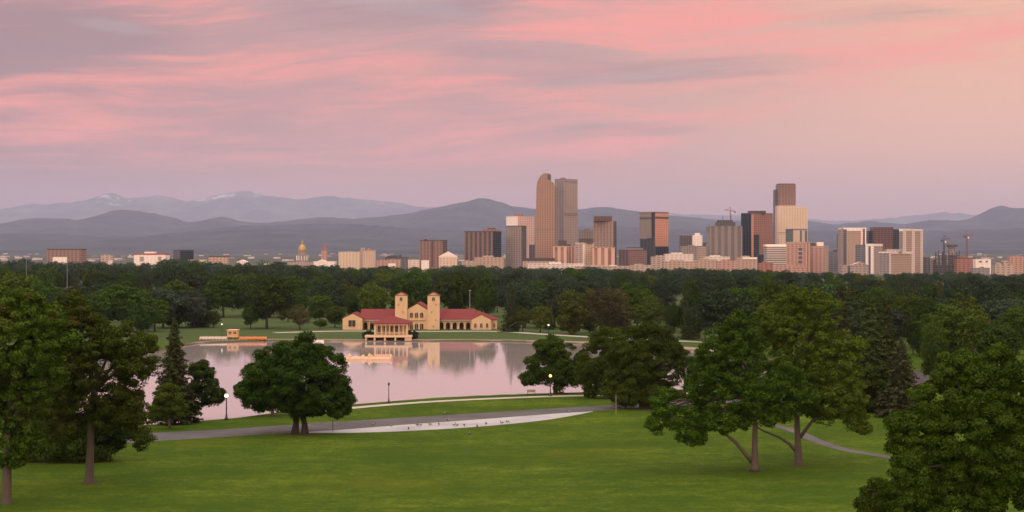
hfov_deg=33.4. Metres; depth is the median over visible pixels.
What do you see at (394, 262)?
building
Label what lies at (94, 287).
broadleaf tree
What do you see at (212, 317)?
broadleaf tree
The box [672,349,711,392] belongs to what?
lakeside tree
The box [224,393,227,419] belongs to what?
street lamp
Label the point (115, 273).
broadleaf tree
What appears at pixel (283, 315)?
broadleaf tree
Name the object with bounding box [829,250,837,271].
office block
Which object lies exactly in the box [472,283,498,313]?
broadleaf tree
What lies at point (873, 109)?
sky
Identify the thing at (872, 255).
office tower
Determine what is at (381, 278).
broadleaf tree
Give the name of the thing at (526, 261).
building
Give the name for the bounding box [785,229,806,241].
office tower
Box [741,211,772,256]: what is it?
office tower
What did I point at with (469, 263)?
building
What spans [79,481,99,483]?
bare soil
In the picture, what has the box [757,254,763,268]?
building
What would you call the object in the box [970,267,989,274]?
building
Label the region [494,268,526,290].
broadleaf tree
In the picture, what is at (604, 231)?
office tower
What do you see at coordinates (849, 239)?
office tower
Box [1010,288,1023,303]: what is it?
broadleaf tree
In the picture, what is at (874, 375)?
shade tree
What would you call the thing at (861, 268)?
apartment block
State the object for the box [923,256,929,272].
office block
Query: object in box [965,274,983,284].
broadleaf tree
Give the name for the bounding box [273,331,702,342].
path
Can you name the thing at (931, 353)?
broadleaf tree
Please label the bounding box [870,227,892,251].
office tower
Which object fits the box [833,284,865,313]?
broadleaf tree
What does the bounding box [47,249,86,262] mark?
office block
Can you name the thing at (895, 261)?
office block
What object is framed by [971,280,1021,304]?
broadleaf tree
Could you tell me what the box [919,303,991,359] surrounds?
broadleaf tree
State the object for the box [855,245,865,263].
office block
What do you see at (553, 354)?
lakeside tree
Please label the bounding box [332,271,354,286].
broadleaf tree
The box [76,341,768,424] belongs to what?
lake water
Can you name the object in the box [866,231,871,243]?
office tower
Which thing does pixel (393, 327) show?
bandstand
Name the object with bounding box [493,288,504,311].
broadleaf tree
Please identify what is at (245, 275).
broadleaf tree
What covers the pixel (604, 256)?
apartment block
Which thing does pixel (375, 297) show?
broadleaf tree
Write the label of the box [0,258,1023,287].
distant forest
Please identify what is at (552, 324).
conifer tree
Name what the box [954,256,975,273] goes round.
building
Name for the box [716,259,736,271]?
building
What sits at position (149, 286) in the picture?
conifer tree
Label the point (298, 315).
broadleaf tree
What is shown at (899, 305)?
broadleaf tree
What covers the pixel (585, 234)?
office tower
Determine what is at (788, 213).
office tower
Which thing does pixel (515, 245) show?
office tower
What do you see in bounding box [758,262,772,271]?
building
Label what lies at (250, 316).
broadleaf tree
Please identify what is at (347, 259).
hotel
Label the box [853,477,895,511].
shrub
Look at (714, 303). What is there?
broadleaf tree
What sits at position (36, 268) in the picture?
broadleaf tree
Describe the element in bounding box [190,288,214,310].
broadleaf tree
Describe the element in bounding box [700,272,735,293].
broadleaf tree
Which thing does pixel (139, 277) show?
broadleaf tree
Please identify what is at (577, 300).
broadleaf tree
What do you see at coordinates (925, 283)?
broadleaf tree
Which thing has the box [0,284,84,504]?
shade tree
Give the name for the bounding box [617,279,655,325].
broadleaf tree
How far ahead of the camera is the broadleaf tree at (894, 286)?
842.27 m
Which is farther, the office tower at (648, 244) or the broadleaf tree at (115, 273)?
the office tower at (648, 244)
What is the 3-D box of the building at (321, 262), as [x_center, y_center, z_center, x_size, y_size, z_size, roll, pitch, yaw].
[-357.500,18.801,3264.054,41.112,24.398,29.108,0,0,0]
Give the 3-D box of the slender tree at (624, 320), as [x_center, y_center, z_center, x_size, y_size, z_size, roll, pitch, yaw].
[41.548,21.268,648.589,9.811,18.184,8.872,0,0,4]
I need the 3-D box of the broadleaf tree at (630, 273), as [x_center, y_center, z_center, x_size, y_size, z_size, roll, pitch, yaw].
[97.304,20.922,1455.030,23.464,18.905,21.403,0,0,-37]
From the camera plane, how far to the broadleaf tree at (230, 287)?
830.78 m
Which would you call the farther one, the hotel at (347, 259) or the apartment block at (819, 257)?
the hotel at (347, 259)
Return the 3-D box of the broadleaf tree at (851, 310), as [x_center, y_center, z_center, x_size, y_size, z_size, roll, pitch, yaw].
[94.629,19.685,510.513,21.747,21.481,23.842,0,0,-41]
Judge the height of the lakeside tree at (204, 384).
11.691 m
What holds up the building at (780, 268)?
on the ground
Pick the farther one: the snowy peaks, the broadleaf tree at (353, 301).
the snowy peaks
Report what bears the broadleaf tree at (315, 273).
on the ground
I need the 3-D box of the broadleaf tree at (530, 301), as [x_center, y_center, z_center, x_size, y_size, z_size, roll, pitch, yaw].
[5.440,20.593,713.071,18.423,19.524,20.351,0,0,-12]
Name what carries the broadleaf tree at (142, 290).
on the ground
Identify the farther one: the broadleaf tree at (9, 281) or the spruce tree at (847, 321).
the broadleaf tree at (9, 281)
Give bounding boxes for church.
[237,257,247,264]
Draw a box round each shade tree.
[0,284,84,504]
[0,375,149,462]
[38,288,161,482]
[233,330,357,433]
[233,365,274,415]
[597,322,687,408]
[643,308,821,471]
[750,284,872,462]
[855,361,891,412]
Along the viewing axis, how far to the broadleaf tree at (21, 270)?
1371.46 m
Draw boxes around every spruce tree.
[145,317,203,425]
[826,285,854,376]
[846,292,892,394]
[873,337,919,417]
[878,294,902,371]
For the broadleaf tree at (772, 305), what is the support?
on the ground
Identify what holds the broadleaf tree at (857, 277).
on the ground
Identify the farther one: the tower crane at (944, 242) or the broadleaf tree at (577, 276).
the tower crane at (944, 242)
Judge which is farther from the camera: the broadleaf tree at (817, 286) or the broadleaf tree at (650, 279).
the broadleaf tree at (650, 279)
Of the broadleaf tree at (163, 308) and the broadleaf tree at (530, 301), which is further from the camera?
the broadleaf tree at (530, 301)
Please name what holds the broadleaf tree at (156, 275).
on the ground
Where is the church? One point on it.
(242, 261)
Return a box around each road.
[125,400,739,442]
[911,371,929,384]
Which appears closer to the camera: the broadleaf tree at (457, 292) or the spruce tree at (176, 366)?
the spruce tree at (176, 366)
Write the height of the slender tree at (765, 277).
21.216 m
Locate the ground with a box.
[0,254,1023,511]
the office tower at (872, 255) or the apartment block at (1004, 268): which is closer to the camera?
the apartment block at (1004, 268)
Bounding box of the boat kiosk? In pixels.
[226,329,238,338]
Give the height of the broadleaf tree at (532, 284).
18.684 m
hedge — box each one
[362,330,373,338]
[408,330,418,338]
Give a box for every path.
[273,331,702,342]
[352,393,687,408]
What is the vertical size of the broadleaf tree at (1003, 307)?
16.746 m
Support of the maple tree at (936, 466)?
on the ground
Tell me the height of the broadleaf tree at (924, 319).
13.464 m
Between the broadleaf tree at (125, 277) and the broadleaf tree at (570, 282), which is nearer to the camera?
the broadleaf tree at (570, 282)
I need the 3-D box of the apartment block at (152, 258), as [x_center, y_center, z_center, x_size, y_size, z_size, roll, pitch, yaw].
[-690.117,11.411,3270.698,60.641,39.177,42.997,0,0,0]
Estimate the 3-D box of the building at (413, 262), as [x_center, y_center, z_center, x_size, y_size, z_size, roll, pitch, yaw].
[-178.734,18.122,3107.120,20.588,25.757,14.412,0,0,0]
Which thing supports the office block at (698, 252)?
on the ground
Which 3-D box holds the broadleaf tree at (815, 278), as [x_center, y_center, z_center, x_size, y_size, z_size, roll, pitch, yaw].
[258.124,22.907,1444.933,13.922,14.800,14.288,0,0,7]
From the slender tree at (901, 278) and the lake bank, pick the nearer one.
the lake bank
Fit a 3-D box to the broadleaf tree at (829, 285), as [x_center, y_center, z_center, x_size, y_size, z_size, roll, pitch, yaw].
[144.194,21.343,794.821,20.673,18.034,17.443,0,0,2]
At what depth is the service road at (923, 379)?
421.12 m
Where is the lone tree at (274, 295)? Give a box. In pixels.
[241,271,297,328]
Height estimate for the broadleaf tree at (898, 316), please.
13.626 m
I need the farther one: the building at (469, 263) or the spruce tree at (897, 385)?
the building at (469, 263)
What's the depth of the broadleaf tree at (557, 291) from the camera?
714.41 m
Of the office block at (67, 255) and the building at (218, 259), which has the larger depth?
the office block at (67, 255)
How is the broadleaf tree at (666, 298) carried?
on the ground
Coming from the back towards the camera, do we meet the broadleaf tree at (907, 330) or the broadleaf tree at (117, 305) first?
the broadleaf tree at (117, 305)
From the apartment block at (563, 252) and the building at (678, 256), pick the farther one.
the apartment block at (563, 252)
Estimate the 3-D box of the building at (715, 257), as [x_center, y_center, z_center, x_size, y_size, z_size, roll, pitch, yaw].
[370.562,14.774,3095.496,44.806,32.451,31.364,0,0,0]
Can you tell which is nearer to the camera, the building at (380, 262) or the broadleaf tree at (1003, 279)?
the broadleaf tree at (1003, 279)
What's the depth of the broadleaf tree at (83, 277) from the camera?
1363.36 m
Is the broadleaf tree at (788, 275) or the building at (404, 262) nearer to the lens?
the broadleaf tree at (788, 275)
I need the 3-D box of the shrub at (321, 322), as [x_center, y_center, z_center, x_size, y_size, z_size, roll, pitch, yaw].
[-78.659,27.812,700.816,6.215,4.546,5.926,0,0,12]
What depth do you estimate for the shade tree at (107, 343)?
224.77 m
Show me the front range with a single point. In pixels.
(479, 214)
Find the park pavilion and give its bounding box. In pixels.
[342,292,497,329]
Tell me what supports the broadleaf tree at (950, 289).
on the ground
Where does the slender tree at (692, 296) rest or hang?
on the ground
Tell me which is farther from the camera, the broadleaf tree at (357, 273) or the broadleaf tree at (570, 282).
the broadleaf tree at (357, 273)
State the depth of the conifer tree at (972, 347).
432.35 m
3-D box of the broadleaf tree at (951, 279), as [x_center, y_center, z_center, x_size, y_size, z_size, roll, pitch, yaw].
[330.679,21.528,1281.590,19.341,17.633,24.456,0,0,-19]
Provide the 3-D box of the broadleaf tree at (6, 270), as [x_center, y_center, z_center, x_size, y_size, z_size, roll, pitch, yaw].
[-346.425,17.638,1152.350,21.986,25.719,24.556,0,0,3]
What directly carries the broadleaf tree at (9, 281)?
on the ground
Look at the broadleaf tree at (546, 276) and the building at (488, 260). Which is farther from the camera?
the building at (488, 260)
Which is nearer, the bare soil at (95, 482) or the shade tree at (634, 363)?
the bare soil at (95, 482)
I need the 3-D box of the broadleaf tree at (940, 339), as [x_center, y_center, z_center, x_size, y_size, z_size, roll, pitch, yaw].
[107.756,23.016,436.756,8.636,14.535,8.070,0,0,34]
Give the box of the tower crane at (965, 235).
[964,232,973,257]
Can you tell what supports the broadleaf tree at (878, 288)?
on the ground
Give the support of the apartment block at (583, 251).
on the ground
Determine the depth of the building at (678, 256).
3010.00 m
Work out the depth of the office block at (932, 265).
3000.00 m
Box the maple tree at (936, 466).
[882,342,1023,511]
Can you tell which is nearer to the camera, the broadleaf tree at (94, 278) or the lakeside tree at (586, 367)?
the lakeside tree at (586, 367)
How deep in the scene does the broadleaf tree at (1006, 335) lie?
454.66 m
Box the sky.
[0,0,1023,220]
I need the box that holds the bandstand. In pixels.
[365,316,412,340]
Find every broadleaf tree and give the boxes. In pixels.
[0,264,13,274]
[0,271,40,294]
[11,268,29,281]
[14,268,33,275]
[28,277,62,304]
[29,261,54,279]
[35,266,64,290]
[47,282,93,304]
[58,269,77,287]
[63,291,110,331]
[81,267,99,282]
[81,269,110,289]
[85,284,110,318]
[86,278,123,293]
[87,281,152,322]
[105,266,128,286]
[115,272,137,287]
[119,285,150,325]
[127,303,161,332]
[133,270,153,288]
[140,288,187,327]
[140,298,170,331]
[150,261,178,288]
[156,263,187,286]
[165,267,213,295]
[175,289,209,327]
[180,262,208,276]
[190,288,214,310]
[201,274,244,316]
[201,309,222,326]
[220,265,240,275]
[228,265,272,278]
[230,277,259,310]
[232,272,258,301]
[241,275,276,316]
[242,306,259,328]
[277,301,297,321]
[278,274,310,296]
[280,266,312,288]
[284,304,310,329]
[307,266,323,282]
[307,272,339,293]
[307,279,347,308]
[307,295,334,319]
[325,305,346,326]
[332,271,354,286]
[337,278,358,309]
[344,287,370,314]
[350,269,366,279]
[353,273,378,289]
[357,279,392,311]
[363,279,386,290]
[372,269,398,294]
[387,273,413,293]
[388,270,433,308]
[389,293,422,308]
[412,272,431,287]
[428,270,444,278]
[430,270,478,308]
[465,266,491,280]
[470,278,497,312]
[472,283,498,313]
[482,272,503,292]
[493,285,513,313]
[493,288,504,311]
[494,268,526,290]
[503,282,546,327]
[512,305,532,331]
[528,279,554,303]
[530,304,554,332]
[535,272,556,289]
[536,280,571,325]
[552,292,588,319]
[557,276,576,292]
[559,268,592,291]
[585,288,624,327]
[606,272,633,290]
[612,270,633,280]
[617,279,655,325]
[622,271,654,293]
[631,295,664,324]
[635,271,654,288]
[651,282,668,302]
[653,273,683,296]
[655,289,677,310]
[662,303,681,327]
[663,303,681,336]
[666,270,685,295]
[680,274,703,295]
[692,288,757,332]
[693,270,737,286]
[693,293,710,337]
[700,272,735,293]
[718,285,760,327]
[728,269,758,289]
[750,281,787,319]
[751,280,785,290]
[753,273,773,286]
[756,299,785,348]
[770,269,797,284]
[770,277,788,286]
[782,272,800,285]
[791,282,810,287]
[798,286,864,342]
[800,281,837,298]
[801,276,819,286]
[810,275,823,282]
[811,283,836,288]
[822,277,846,288]
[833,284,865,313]
[845,280,872,309]
[846,310,879,337]
[853,273,867,282]
[857,287,897,313]
[859,278,880,287]
[866,284,885,293]
[877,279,909,296]
[877,308,912,340]
[878,279,886,286]
[887,297,914,335]
[889,286,934,330]
[889,290,931,329]
[902,320,919,353]
[906,276,930,291]
[908,326,924,353]
[911,297,938,324]
[911,313,955,343]
[918,318,949,371]
[919,274,933,286]
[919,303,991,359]
[920,282,942,300]
[920,340,939,378]
[933,291,992,341]
[935,297,962,306]
[939,281,981,306]
[941,273,968,286]
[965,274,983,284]
[971,276,999,293]
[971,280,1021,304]
[971,319,1023,366]
[979,298,1023,326]
[994,275,1012,286]
[997,305,1023,354]
[1004,275,1023,293]
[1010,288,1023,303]
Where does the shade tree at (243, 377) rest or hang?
on the ground
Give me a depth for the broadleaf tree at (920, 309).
547.14 m
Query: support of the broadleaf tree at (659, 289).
on the ground
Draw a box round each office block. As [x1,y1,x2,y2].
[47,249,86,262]
[529,245,534,257]
[618,250,646,265]
[626,247,642,249]
[679,235,691,252]
[680,245,705,260]
[763,244,785,266]
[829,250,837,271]
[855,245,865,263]
[879,249,912,274]
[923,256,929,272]
[930,257,936,272]
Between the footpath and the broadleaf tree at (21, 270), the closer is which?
the footpath
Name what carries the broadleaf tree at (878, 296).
on the ground
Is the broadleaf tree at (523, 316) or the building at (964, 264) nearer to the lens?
the broadleaf tree at (523, 316)
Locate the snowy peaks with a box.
[0,191,976,223]
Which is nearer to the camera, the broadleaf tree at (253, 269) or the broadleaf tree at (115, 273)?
the broadleaf tree at (253, 269)
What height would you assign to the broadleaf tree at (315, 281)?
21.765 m
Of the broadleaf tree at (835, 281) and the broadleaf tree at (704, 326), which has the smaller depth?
the broadleaf tree at (704, 326)
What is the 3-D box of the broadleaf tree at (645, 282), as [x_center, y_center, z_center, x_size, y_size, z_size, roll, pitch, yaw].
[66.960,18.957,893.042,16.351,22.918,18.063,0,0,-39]
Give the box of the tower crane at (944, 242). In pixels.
[941,237,947,264]
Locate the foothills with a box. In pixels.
[0,223,1023,253]
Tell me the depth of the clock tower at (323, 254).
3444.39 m
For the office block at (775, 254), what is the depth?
3150.00 m
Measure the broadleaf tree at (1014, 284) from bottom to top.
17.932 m
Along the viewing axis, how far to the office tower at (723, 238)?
3500.00 m
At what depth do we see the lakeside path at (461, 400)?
354.09 m
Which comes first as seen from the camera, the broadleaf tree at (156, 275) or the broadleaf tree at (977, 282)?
the broadleaf tree at (977, 282)
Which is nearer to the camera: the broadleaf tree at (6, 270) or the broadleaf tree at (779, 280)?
the broadleaf tree at (779, 280)
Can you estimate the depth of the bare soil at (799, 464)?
245.32 m
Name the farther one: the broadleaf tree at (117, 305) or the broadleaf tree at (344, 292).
the broadleaf tree at (344, 292)
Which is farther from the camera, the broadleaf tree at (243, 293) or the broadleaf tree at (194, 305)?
the broadleaf tree at (243, 293)
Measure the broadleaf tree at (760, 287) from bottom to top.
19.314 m
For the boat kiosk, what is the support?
on the ground
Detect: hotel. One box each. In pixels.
[339,251,359,269]
[360,247,375,268]
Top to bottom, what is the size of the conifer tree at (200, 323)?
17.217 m
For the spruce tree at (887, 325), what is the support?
on the ground
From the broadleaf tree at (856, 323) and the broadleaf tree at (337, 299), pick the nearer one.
the broadleaf tree at (856, 323)
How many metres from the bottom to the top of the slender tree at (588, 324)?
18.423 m
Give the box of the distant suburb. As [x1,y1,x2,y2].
[0,253,1023,261]
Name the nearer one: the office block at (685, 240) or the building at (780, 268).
the building at (780, 268)
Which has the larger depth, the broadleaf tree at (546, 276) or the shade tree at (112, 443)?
the broadleaf tree at (546, 276)
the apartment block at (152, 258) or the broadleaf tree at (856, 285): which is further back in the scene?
the apartment block at (152, 258)
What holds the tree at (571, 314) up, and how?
on the ground
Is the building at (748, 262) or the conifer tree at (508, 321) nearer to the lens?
the conifer tree at (508, 321)
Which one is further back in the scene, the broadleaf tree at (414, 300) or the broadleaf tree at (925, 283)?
the broadleaf tree at (925, 283)
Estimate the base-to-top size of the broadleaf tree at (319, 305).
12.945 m
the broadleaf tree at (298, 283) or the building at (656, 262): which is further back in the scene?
the building at (656, 262)
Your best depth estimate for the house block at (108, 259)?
3300.00 m
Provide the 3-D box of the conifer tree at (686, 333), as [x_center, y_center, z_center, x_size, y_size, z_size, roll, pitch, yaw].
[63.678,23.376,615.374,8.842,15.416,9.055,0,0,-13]
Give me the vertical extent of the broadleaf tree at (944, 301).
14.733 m
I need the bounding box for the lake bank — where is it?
[184,339,719,351]
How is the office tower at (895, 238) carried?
on the ground
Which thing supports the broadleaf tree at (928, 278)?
on the ground
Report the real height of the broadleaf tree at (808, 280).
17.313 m
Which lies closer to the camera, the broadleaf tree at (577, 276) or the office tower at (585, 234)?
the broadleaf tree at (577, 276)
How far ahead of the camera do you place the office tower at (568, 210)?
3913.53 m
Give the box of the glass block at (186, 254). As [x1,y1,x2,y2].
[173,250,193,260]
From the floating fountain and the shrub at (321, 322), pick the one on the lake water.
the floating fountain
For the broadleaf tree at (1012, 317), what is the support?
on the ground
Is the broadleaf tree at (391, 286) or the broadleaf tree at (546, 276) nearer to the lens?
the broadleaf tree at (391, 286)
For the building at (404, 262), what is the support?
on the ground
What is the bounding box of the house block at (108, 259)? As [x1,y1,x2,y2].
[101,254,114,265]
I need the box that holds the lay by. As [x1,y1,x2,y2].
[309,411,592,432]
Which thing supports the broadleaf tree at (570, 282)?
on the ground
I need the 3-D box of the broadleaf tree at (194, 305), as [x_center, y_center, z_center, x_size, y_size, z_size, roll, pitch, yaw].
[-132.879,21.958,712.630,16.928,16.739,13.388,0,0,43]
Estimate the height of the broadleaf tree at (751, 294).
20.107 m
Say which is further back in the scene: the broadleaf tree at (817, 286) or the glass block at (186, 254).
the glass block at (186, 254)
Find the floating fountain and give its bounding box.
[344,353,392,359]
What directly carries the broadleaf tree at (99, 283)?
on the ground
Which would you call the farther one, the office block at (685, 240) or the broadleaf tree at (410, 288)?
the office block at (685, 240)
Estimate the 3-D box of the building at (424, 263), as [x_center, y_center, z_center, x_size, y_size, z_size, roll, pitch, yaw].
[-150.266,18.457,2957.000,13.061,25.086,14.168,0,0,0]
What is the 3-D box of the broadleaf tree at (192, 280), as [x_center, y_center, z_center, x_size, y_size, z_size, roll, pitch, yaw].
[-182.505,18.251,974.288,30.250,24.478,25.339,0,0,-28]
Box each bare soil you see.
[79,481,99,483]
[285,432,313,434]
[634,409,652,410]
[788,463,806,465]
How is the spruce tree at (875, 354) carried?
on the ground
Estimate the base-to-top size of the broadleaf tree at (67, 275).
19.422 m
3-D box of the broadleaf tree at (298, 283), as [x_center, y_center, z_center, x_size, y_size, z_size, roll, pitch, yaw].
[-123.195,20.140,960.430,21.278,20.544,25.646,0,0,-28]
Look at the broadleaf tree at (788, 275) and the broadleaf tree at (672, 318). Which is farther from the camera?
the broadleaf tree at (788, 275)
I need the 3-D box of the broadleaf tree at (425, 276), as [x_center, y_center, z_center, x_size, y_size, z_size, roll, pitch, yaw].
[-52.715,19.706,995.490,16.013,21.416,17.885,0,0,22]
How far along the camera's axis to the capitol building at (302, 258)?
3489.81 m
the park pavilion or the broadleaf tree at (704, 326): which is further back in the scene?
the park pavilion
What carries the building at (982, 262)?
on the ground
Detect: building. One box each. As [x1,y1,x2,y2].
[208,256,228,264]
[287,240,313,266]
[313,259,336,266]
[376,259,386,266]
[385,255,408,270]
[387,259,400,268]
[408,259,419,271]
[421,259,428,271]
[439,252,457,269]
[462,260,475,266]
[474,255,503,268]
[522,258,554,268]
[527,262,583,270]
[575,265,629,274]
[629,264,651,272]
[651,255,663,269]
[662,260,696,273]
[664,253,693,260]
[694,258,716,270]
[703,255,729,260]
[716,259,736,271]
[735,256,756,269]
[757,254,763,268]
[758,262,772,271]
[773,265,807,272]
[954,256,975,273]
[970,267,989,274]
[973,258,990,273]
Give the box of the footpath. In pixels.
[773,424,891,458]
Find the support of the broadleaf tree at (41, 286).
on the ground
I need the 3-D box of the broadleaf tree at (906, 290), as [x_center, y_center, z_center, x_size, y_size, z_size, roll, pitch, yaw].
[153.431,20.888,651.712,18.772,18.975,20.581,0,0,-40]
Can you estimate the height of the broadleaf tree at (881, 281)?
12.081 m
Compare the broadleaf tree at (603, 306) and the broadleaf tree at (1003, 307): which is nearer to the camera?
the broadleaf tree at (1003, 307)
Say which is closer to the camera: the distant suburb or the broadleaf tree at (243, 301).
the broadleaf tree at (243, 301)
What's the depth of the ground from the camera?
245.56 m
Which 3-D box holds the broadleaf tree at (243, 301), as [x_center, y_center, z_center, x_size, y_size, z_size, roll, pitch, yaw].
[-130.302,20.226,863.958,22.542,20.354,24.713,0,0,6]
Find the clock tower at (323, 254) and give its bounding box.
[321,243,326,260]
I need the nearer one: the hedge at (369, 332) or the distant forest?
the hedge at (369, 332)
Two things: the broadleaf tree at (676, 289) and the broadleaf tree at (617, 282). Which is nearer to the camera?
the broadleaf tree at (617, 282)
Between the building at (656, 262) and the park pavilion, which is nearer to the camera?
the park pavilion
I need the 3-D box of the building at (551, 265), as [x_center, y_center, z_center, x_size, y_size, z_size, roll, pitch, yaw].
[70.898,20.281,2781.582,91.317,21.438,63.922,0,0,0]
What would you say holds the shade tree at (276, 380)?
on the ground
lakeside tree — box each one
[147,382,189,427]
[188,359,226,415]
[517,333,589,393]
[571,326,637,397]
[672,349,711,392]
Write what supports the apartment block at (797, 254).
on the ground
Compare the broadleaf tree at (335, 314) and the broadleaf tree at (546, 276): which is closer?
the broadleaf tree at (335, 314)
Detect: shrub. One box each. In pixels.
[313,319,327,326]
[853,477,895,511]
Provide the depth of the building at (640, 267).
2950.00 m
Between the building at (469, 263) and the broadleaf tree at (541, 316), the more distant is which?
the building at (469, 263)
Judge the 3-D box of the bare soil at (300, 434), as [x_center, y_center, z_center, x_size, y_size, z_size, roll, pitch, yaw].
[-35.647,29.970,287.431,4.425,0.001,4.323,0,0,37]
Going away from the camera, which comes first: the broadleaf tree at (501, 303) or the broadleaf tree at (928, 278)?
the broadleaf tree at (501, 303)
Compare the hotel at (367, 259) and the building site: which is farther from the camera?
the hotel at (367, 259)
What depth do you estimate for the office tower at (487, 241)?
3417.04 m
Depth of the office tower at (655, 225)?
3716.04 m
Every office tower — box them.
[420,239,446,269]
[464,228,501,260]
[505,226,526,268]
[506,214,534,257]
[535,173,558,257]
[555,178,577,245]
[578,229,592,242]
[593,216,616,264]
[639,212,668,256]
[640,238,654,264]
[706,220,742,260]
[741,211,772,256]
[773,184,807,243]
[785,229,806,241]
[838,228,865,271]
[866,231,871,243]
[866,244,882,273]
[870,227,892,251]
[893,229,898,248]
[899,229,922,272]
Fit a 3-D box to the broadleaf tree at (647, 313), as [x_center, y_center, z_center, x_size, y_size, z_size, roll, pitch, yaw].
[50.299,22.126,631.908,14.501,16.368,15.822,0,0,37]
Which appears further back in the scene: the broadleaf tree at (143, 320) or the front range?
the front range
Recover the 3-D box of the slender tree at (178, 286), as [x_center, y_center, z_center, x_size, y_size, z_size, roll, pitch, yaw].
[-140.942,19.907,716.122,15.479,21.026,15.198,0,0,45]
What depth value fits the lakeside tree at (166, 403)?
294.96 m
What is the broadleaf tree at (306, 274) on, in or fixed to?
on the ground
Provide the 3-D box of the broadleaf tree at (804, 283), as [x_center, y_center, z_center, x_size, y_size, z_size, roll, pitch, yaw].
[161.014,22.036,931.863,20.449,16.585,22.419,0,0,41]
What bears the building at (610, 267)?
on the ground
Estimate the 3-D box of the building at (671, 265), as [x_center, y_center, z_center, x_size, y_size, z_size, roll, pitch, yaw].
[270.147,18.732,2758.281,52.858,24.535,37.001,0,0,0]
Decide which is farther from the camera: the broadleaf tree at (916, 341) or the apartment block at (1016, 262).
the apartment block at (1016, 262)
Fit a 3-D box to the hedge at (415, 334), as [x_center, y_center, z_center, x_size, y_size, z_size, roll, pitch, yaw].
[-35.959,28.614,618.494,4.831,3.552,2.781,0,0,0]
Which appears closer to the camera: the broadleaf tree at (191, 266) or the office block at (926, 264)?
the broadleaf tree at (191, 266)
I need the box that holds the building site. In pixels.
[935,245,959,272]
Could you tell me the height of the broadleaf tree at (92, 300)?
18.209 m
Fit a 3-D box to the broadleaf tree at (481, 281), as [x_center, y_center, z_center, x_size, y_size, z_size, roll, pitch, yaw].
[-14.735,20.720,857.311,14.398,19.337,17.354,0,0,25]
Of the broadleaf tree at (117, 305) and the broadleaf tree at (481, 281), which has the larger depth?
the broadleaf tree at (481, 281)
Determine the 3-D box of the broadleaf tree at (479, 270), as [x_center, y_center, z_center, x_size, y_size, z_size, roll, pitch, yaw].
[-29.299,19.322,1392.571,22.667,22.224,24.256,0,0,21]
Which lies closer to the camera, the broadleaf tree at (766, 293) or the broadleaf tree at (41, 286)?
the broadleaf tree at (766, 293)
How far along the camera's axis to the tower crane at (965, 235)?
2988.82 m
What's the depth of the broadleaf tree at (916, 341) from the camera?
510.06 m
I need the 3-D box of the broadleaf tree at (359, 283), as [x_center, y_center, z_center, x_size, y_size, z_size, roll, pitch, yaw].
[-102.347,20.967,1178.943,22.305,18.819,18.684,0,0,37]
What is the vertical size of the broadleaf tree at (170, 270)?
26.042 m
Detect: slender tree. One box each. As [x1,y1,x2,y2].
[163,278,192,326]
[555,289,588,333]
[580,287,600,332]
[611,288,633,332]
[677,280,703,337]
[760,272,769,284]
[899,273,905,282]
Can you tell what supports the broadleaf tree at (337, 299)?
on the ground
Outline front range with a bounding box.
[0,198,1023,236]
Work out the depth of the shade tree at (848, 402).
246.41 m
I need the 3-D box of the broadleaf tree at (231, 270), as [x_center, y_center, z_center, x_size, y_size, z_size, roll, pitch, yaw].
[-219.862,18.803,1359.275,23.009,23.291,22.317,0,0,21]
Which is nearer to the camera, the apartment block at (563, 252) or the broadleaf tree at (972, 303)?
the broadleaf tree at (972, 303)
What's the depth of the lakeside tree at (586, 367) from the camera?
358.90 m
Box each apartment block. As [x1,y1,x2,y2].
[134,252,169,265]
[553,240,574,263]
[575,239,593,265]
[592,247,614,265]
[692,233,701,245]
[786,242,810,272]
[810,242,828,272]
[839,262,867,274]
[992,261,1012,275]
[1007,256,1023,273]
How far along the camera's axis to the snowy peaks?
53170.79 m
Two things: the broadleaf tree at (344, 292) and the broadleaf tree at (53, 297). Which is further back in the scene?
the broadleaf tree at (344, 292)
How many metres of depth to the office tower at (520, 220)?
3821.36 m
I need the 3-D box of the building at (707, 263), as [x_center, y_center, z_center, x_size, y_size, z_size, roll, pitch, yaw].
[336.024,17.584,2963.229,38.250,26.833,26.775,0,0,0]
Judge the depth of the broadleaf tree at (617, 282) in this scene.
1087.84 m
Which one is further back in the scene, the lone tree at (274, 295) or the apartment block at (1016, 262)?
the apartment block at (1016, 262)
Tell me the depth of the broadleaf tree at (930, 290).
954.47 m
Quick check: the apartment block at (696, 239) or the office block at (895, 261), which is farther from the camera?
the apartment block at (696, 239)
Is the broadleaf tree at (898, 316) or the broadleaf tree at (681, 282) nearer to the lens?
the broadleaf tree at (898, 316)
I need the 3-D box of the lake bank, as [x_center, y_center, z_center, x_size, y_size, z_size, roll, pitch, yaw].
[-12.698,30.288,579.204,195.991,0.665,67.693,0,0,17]
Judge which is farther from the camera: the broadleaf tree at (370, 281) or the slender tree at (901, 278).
the slender tree at (901, 278)
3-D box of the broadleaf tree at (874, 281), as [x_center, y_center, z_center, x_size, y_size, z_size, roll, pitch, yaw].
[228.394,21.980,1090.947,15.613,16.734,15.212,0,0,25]
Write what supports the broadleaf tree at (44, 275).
on the ground
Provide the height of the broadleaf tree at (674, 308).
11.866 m
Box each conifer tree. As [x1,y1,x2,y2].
[145,267,154,291]
[185,290,209,326]
[498,283,520,331]
[541,296,556,329]
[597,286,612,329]
[677,300,698,339]
[935,277,943,306]
[971,340,976,354]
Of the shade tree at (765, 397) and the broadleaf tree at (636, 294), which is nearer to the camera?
the shade tree at (765, 397)
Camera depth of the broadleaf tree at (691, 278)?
1116.67 m
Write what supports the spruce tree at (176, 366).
on the ground
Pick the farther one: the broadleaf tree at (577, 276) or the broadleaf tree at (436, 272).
the broadleaf tree at (436, 272)

